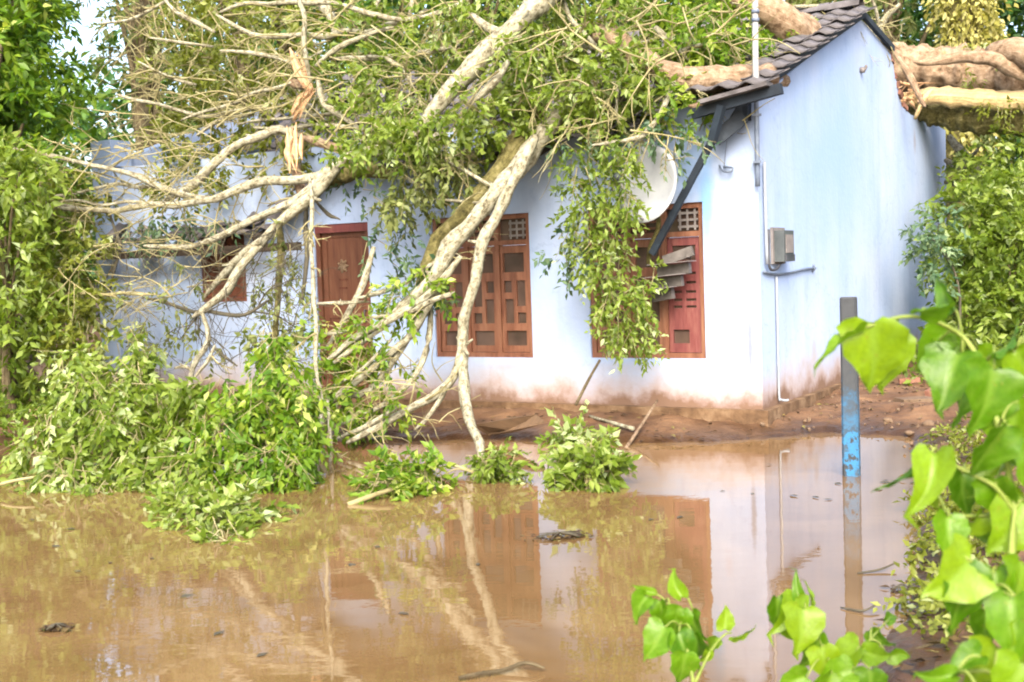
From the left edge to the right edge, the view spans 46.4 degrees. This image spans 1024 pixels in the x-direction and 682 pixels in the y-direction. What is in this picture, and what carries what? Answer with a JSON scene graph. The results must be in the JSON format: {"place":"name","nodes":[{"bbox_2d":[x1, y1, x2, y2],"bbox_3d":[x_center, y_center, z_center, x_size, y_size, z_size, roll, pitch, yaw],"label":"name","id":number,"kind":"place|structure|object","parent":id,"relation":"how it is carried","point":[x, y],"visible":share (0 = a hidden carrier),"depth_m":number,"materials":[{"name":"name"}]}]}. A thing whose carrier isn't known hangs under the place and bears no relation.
{"place":"outdoors","nodes":[
{"label":"outdoors","id":0,"kind":"place"},
{"bbox_2d":[0,429,932,681],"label":"water","id":1,"kind":"structure","parent":0,"point":[297,598],"depth_m":6.21,"materials":[{"name":"brown liquid"}]},
{"bbox_2d":[38,622,73,632],"bbox_3d":[-2.056,1.293,5.398,0.180,0.043,0.159,-2,3,0],"label":"floating debris","id":2,"kind":"object","parent":1,"relation":"on","point":[62,627],"visible":1,"depth_m":5.38,"materials":[{"name":"brown plant"}]},
{"bbox_2d":[0,323,247,496],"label":"leafy bough","id":3,"kind":"object","parent":1,"relation":"on","point":[148,457],"visible":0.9,"depth_m":9.42,"materials":[{"name":"green plant"}]},
{"bbox_2d":[140,476,300,548],"bbox_3d":[-1.945,1.195,7.622,1.152,0.670,1.602,-2,3,0],"label":"leafy bough","id":4,"kind":"object","parent":1,"relation":"on","point":[224,511],"visible":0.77,"depth_m":7.53,"materials":[{"name":"green plant"}]},
{"bbox_2d":[175,328,342,494],"bbox_3d":[-1.963,0.730,9.188,1.288,1.608,1.704,-2,3,0],"label":"leafy bough","id":5,"kind":"object","parent":1,"relation":"in","point":[275,401],"visible":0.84,"depth_m":9.10,"materials":[{"name":"green plant"}]},
{"bbox_2d":[341,440,465,504],"bbox_3d":[-0.749,1.009,8.449,0.973,0.609,0.720,-4,4,-25],"label":"leafy sprig","id":6,"kind":"object","parent":1,"relation":"in","point":[415,476],"visible":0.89,"depth_m":8.37,"materials":[{"name":"green plant"}]},
{"bbox_2d":[441,436,537,484],"bbox_3d":[-0.164,0.982,8.795,0.727,0.501,0.628,-4,4,-30],"label":"leafy sprig","id":7,"kind":"object","parent":1,"relation":"in","point":[493,468],"visible":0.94,"depth_m":8.77,"materials":[{"name":"green plant"}]},
{"bbox_2d":[459,661,544,679],"bbox_3d":[-0.042,1.260,4.586,0.335,0.034,0.053,-3,3,-12],"label":"stick","id":8,"kind":"object","parent":1,"relation":"on","point":[514,666],"visible":1,"depth_m":4.59,"materials":[{"name":"brown wood"}]},
{"bbox_2d":[521,530,594,540],"bbox_3d":[0.252,1.123,6.912,0.412,0.043,0.265,-3,4,-18],"label":"floating debris","id":9,"kind":"object","parent":1,"relation":"on","point":[568,534],"visible":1,"depth_m":6.88,"materials":[{"name":"brown plant"}]},
{"bbox_2d":[525,399,641,492],"bbox_3d":[0.493,0.885,8.591,0.768,0.883,1.020,-3,4,-14],"label":"leafy sprig","id":10,"kind":"object","parent":1,"relation":"in","point":[576,451],"visible":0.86,"depth_m":8.43,"materials":[{"name":"green plant"}]},
{"bbox_2d":[624,400,657,447],"bbox_3d":[1.140,0.745,10.604,0.043,0.348,0.912,0,4,25],"label":"stick","id":11,"kind":"object","parent":1,"relation":"on","point":[630,441],"visible":0.94,"depth_m":10.60,"materials":[{"name":"brown wood"}]},
{"bbox_2d":[840,297,860,476],"bbox_3d":[2.417,0.498,8.532,0.116,1.625,0.116,0,4,24],"label":"post","id":12,"kind":"object","parent":1,"relation":"in","point":[850,420],"visible":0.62,"depth_m":8.48,"materials":[{"name":"blue metal"}]},
{"bbox_2d":[840,605,874,611],"bbox_3d":[1.534,1.170,5.254,0.169,0.031,0.080,-1,3,10],"label":"stick","id":13,"kind":"object","parent":1,"relation":"on","point":[864,610],"visible":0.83,"depth_m":5.24,"materials":[{"name":"wood"}]},
{"bbox_2d":[857,563,893,573],"bbox_3d":[1.807,1.123,5.899,0.227,0.032,0.023,-3,4,-19],"label":"stick","id":14,"kind":"object","parent":1,"relation":"on","point":[879,569],"visible":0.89,"depth_m":5.89,"materials":[{"name":"wood"}]},
{"bbox_2d":[879,583,910,592],"bbox_3d":[1.804,1.143,5.549,0.170,0.030,0.120,-2,3,0],"label":"floating debris","id":15,"kind":"object","parent":1,"relation":"on","point":[894,588],"visible":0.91,"depth_m":5.54,"materials":[{"name":"brown plant"}]},
{"bbox_2d":[0,273,1023,681],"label":"ground","id":16,"kind":"structure","parent":0,"point":[656,429],"depth_m":10.89,"materials":[{"name":"brown soil"}]},
{"bbox_2d":[0,124,97,419],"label":"broadleaf tree","id":17,"kind":"object","parent":16,"relation":"on","point":[10,328],"visible":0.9,"depth_m":12.38,"materials":[{"name":"green plant"}]},
{"bbox_2d":[26,349,65,381],"bbox_3d":[-5.061,0.263,13.022,0.438,0.367,0.424,-5,4,-39],"label":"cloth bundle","id":18,"kind":"object","parent":17,"relation":"in","point":[39,368],"visible":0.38,"depth_m":12.90,"materials":[{"name":"beige fabric"}]},
{"bbox_2d":[9,165,99,396],"bbox_3d":[-6.138,-0.573,15.179,1.663,3.371,1.814,-2,3,0],"label":"broadleaf tree","id":19,"kind":"object","parent":16,"relation":"on","point":[84,196],"visible":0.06,"depth_m":15.21,"materials":[{"name":"green plant"}]},
{"bbox_2d":[0,0,109,411],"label":"broadleaf tree","id":20,"kind":"object","parent":16,"relation":"on","point":[19,37],"visible":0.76,"depth_m":13.35,"materials":[{"name":"green plant"}]},
{"bbox_2d":[2,0,124,367],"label":"broadleaf tree","id":21,"kind":"object","parent":16,"relation":"on","point":[113,41],"visible":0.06,"depth_m":15.44,"materials":[{"name":"green plant"}]},
{"bbox_2d":[76,0,195,150],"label":"broadleaf tree","id":22,"kind":"object","parent":16,"relation":"on","point":[131,64],"visible":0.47,"depth_m":20.55,"materials":[{"name":"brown plant"}]},
{"bbox_2d":[114,0,371,138],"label":"broadleaf tree","id":23,"kind":"object","parent":16,"relation":"on","point":[238,64],"visible":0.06,"depth_m":24.32,"materials":[{"name":"green plant"}]},
{"bbox_2d":[160,0,474,131],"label":"broadleaf tree","id":24,"kind":"object","parent":16,"relation":"on","point":[367,3],"visible":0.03,"depth_m":25.04,"materials":[{"name":"green plant"}]},
{"bbox_2d":[275,0,483,118],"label":"broadleaf tree","id":25,"kind":"object","parent":16,"relation":"on","point":[406,40],"visible":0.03,"depth_m":28.27,"materials":[{"name":"green plant"}]},
{"bbox_2d":[358,0,576,74],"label":"broadleaf tree","id":26,"kind":"object","parent":16,"relation":"on","point":[502,15],"visible":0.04,"depth_m":25.67,"materials":[{"name":"green plant"}]},
{"bbox_2d":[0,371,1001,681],"bbox_3d":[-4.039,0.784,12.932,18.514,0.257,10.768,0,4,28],"label":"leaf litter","id":27,"kind":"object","parent":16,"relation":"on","point":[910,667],"visible":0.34,"depth_m":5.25,"materials":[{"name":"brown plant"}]},
{"bbox_2d":[476,414,543,434],"bbox_3d":[0.038,0.762,10.760,0.743,0.220,0.246,0,4,32],"label":"board","id":28,"kind":"object","parent":16,"relation":"on","point":[508,425],"visible":0.9,"depth_m":10.77,"materials":[{"name":"brown wood"}]},
{"bbox_2d":[0,313,1022,465],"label":"undergrowth","id":29,"kind":"object","parent":16,"relation":"on","point":[20,410],"visible":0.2,"depth_m":12.16,"materials":[{"name":"green plant"}]},
{"bbox_2d":[0,0,1023,461],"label":"fallen tree","id":30,"kind":"object","parent":16,"relation":"on","point":[978,90],"visible":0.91,"depth_m":11.80,"materials":[{"name":"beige plant"}]},
{"bbox_2d":[2,0,1023,324],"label":"woodland","id":31,"kind":"object","parent":16,"relation":"on","point":[102,132],"depth_m":36.06,"materials":[{"name":"green plant"}]},
{"bbox_2d":[86,0,946,426],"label":"house","id":32,"kind":"structure","parent":16,"relation":"on","point":[850,156],"depth_m":12.32,"materials":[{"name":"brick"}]},
{"bbox_2d":[201,234,246,301],"bbox_3d":[-3.404,-0.904,14.264,0.730,0.870,0.095,0,4,31],"label":"window","id":33,"kind":"structure","parent":32,"relation":"in","point":[229,242],"depth_m":14.22,"materials":[{"name":"brown wood"}]},
{"bbox_2d":[315,222,373,391],"bbox_3d":[-1.840,-0.366,13.363,0.768,1.894,0.112,0,4,31],"label":"door","id":34,"kind":"structure","parent":32,"relation":"in","point":[345,248],"depth_m":13.38,"materials":[{"name":"brown wood"}]},
{"bbox_2d":[432,213,532,357],"bbox_3d":[-0.284,-0.566,12.429,1.190,1.465,0.095,0,4,31],"label":"window","id":35,"kind":"structure","parent":32,"relation":"in","point":[500,321],"depth_m":12.31,"materials":[{"name":"red paint"}]},
{"bbox_2d":[588,202,705,358],"bbox_3d":[1.308,-0.568,11.477,1.200,1.460,0.095,0,4,31],"label":"window","id":36,"kind":"structure","parent":32,"relation":"in","point":[682,318],"depth_m":11.32,"materials":[{"name":"red paint"}]},
{"bbox_2d":[614,145,695,301],"bbox_3d":[1.300,-1.066,10.889,0.778,1.441,0.701,-2,3,0],"label":"satellite dish","id":37,"kind":"object","parent":32,"relation":"attached to","point":[659,200],"visible":0.73,"depth_m":10.96,"materials":[{"name":"white paint"}]},
{"bbox_2d":[649,104,725,255],"bbox_3d":[1.585,-1.438,10.790,0.803,1.308,0.088,1,4,37],"label":"rafter","id":38,"kind":"object","parent":32,"relation":"attached to","point":[717,122],"visible":0.96,"depth_m":10.75,"materials":[{"name":"wood"}]},
{"bbox_2d":[718,141,733,172],"bbox_3d":[1.945,-1.675,10.866,0.066,0.296,0.157,-4,4,-27],"label":"wall hook","id":39,"kind":"object","parent":32,"relation":"attached to","point":[725,171],"depth_m":10.87,"materials":[{"name":"grey metal"}]},
{"bbox_2d":[751,0,760,186],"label":"service mast","id":40,"kind":"object","parent":32,"relation":"attached to","point":[755,53],"visible":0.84,"depth_m":10.60,"materials":[{"name":"grey metal"}]},
{"bbox_2d":[763,162,768,263],"bbox_3d":[2.308,-1.163,10.869,0.028,0.930,0.036,1,5,42],"label":"conduit","id":41,"kind":"object","parent":32,"relation":"attached to","point":[765,213],"visible":1,"depth_m":10.86,"materials":[{"name":"white plastic"}]},
{"bbox_2d":[768,227,794,271],"bbox_3d":[2.506,-0.855,11.125,0.133,0.408,0.512,0,4,31],"label":"meter box","id":42,"kind":"object","parent":32,"relation":"attached to","point":[781,243],"visible":1,"depth_m":11.07,"materials":[{"name":"grey metal"}]},
{"bbox_2d":[775,277,788,401],"bbox_3d":[2.533,-0.015,11.204,0.107,1.176,0.024,-3,3,-9],"label":"drain pipe","id":43,"kind":"object","parent":32,"relation":"attached to","point":[777,332],"visible":1,"depth_m":11.19,"materials":[{"name":"white plastic"}]},
{"bbox_2d":[763,264,815,275],"bbox_3d":[2.695,-0.686,11.536,0.052,0.090,1.584,0,4,31],"label":"cable","id":44,"kind":"object","parent":32,"relation":"attached to","point":[813,268],"visible":1,"depth_m":11.54,"materials":[{"name":"grey plastic"}]},
{"bbox_2d":[860,64,867,72],"bbox_3d":[4.056,-3.139,13.771,0.084,0.092,0.065,0,4,31],"label":"wall lamp holder","id":45,"kind":"object","parent":32,"relation":"attached to","point":[862,69],"depth_m":13.75,"materials":[{"name":"grey metal"}]},
{"bbox_2d":[575,359,600,405],"bbox_3d":[0.710,0.392,11.317,0.283,0.429,0.073,-3,4,-20],"label":"stick","id":46,"kind":"object","parent":16,"relation":"on","point":[586,384],"visible":1,"depth_m":11.32,"materials":[{"name":"beige wood"}]},
{"bbox_2d":[499,0,680,52],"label":"broadleaf tree","id":47,"kind":"object","parent":16,"relation":"on","point":[672,3],"visible":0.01,"depth_m":28.44,"materials":[{"name":"green plant"}]},
{"bbox_2d":[589,415,634,430],"bbox_3d":[0.897,0.755,11.071,0.060,0.056,0.934,-3,4,-21],"label":"stick","id":48,"kind":"object","parent":16,"relation":"on","point":[629,427],"visible":1,"depth_m":10.90,"materials":[{"name":"beige wood"}]},
{"bbox_2d":[550,0,733,104],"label":"broadleaf tree","id":49,"kind":"object","parent":16,"relation":"on","point":[647,14],"visible":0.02,"depth_m":25.43,"materials":[{"name":"green plant"}]},
{"bbox_2d":[631,568,755,681],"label":"vine","id":50,"kind":"object","parent":16,"relation":"on","point":[675,630],"visible":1,"depth_m":3.03,"materials":[{"name":"green plant"}]},
{"bbox_2d":[766,567,910,681],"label":"vine","id":51,"kind":"object","parent":16,"relation":"on","point":[796,618],"visible":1,"depth_m":2.92,"materials":[{"name":"green plant"}]},
{"bbox_2d":[786,0,924,24],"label":"broadleaf tree","id":52,"kind":"object","parent":16,"relation":"on","point":[795,2],"depth_m":24.09,"materials":[{"name":"green plant"}]},
{"bbox_2d":[760,371,961,448],"bbox_3d":[3.642,0.599,12.000,1.707,0.218,5.084,-1,4,22],"label":"rubble","id":53,"kind":"object","parent":16,"relation":"on","point":[869,409],"visible":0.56,"depth_m":10.95,"materials":[{"name":"stone"}]},
{"bbox_2d":[883,417,891,421],"bbox_3d":[3.400,0.717,10.814,0.080,0.052,0.088,-4,4,-25],"label":"stone","id":54,"kind":"object","parent":16,"relation":"on","point":[887,419],"visible":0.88,"depth_m":10.79,"materials":[{"name":"beige stone"}]},
{"bbox_2d":[784,0,1003,151],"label":"broadleaf tree","id":55,"kind":"object","parent":16,"relation":"on","point":[911,25],"visible":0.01,"depth_m":23.10,"materials":[{"name":"green plant"}]},
{"bbox_2d":[904,430,913,435],"bbox_3d":[3.413,0.791,10.272,0.079,0.049,0.074,0,4,25],"label":"stone","id":56,"kind":"object","parent":16,"relation":"on","point":[909,432],"visible":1,"depth_m":10.25,"materials":[{"name":"beige stone"}]},
{"bbox_2d":[898,377,920,383],"bbox_3d":[4.401,0.438,13.232,0.225,0.088,0.105,-1,3,11],"label":"brick","id":57,"kind":"object","parent":16,"relation":"on","point":[903,380],"visible":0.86,"depth_m":13.19,"materials":[{"name":"brick"}]},
{"bbox_2d":[814,274,1023,681],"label":"vine","id":58,"kind":"object","parent":16,"relation":"on","point":[984,382],"visible":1,"depth_m":2.29,"materials":[{"name":"green plant"}]},
{"bbox_2d":[915,640,938,648],"bbox_3d":[1.516,1.196,4.597,0.278,0.068,0.052,-3,4,-18],"label":"stick","id":59,"kind":"object","parent":16,"relation":"on","point":[925,645],"visible":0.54,"depth_m":4.62,"materials":[{"name":"brown wood"}]},
{"bbox_2d":[924,388,931,396],"bbox_3d":[4.271,0.510,12.085,0.100,0.091,0.226,1,5,44],"label":"brick","id":60,"kind":"object","parent":16,"relation":"on","point":[928,392],"visible":0.21,"depth_m":12.02,"materials":[{"name":"red brick"}]},
{"bbox_2d":[922,420,934,425],"bbox_3d":[3.696,0.741,10.601,0.124,0.084,0.122,-2,3,0],"label":"stone","id":61,"kind":"object","parent":16,"relation":"on","point":[928,423],"visible":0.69,"depth_m":10.58,"materials":[{"name":"beige stone"}]},
{"bbox_2d":[898,203,971,329],"bbox_3d":[4.921,-0.648,13.933,0.853,2.002,0.802,-2,3,0],"label":"sapling","id":62,"kind":"object","parent":16,"relation":"on","point":[934,241],"visible":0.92,"depth_m":13.89,"materials":[{"name":"green plant"}]},
{"bbox_2d":[871,412,1023,649],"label":"weeds","id":63,"kind":"object","parent":16,"relation":"on","point":[929,603],"visible":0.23,"depth_m":5.83,"materials":[{"name":"green plant"}]},
{"bbox_2d":[881,0,1023,283],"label":"broadleaf tree","id":64,"kind":"object","parent":16,"relation":"on","point":[919,14],"visible":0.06,"depth_m":23.43,"materials":[{"name":"green plant"}]},
{"bbox_2d":[913,124,1023,350],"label":"leafy bush","id":65,"kind":"object","parent":16,"relation":"on","point":[995,232],"visible":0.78,"depth_m":14.68,"materials":[{"name":"green plant"}]},
{"bbox_2d":[921,0,1018,324],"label":"creeper tree","id":66,"kind":"object","parent":16,"relation":"on","point":[966,21],"visible":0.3,"depth_m":19.18,"materials":[{"name":"green plant"}]},
{"bbox_2d":[984,0,1023,240],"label":"broadleaf tree","id":67,"kind":"object","parent":16,"relation":"on","point":[1011,13],"visible":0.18,"depth_m":22.34,"materials":[{"name":"green plant"}]},
{"bbox_2d":[42,0,1023,288],"label":"sky","id":68,"kind":"structure","parent":0,"point":[88,14],"materials":[{"name":"white"}]},
{"bbox_2d":[894,396,932,402],"bbox_3d":[3.904,0.575,11.575,0.361,0.066,0.162,-3,4,-17],"label":"stone slab","id":69,"kind":"object","parent":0,"point":[913,399],"depth_m":11.53,"materials":[{"name":"beige stone"}]}
]}

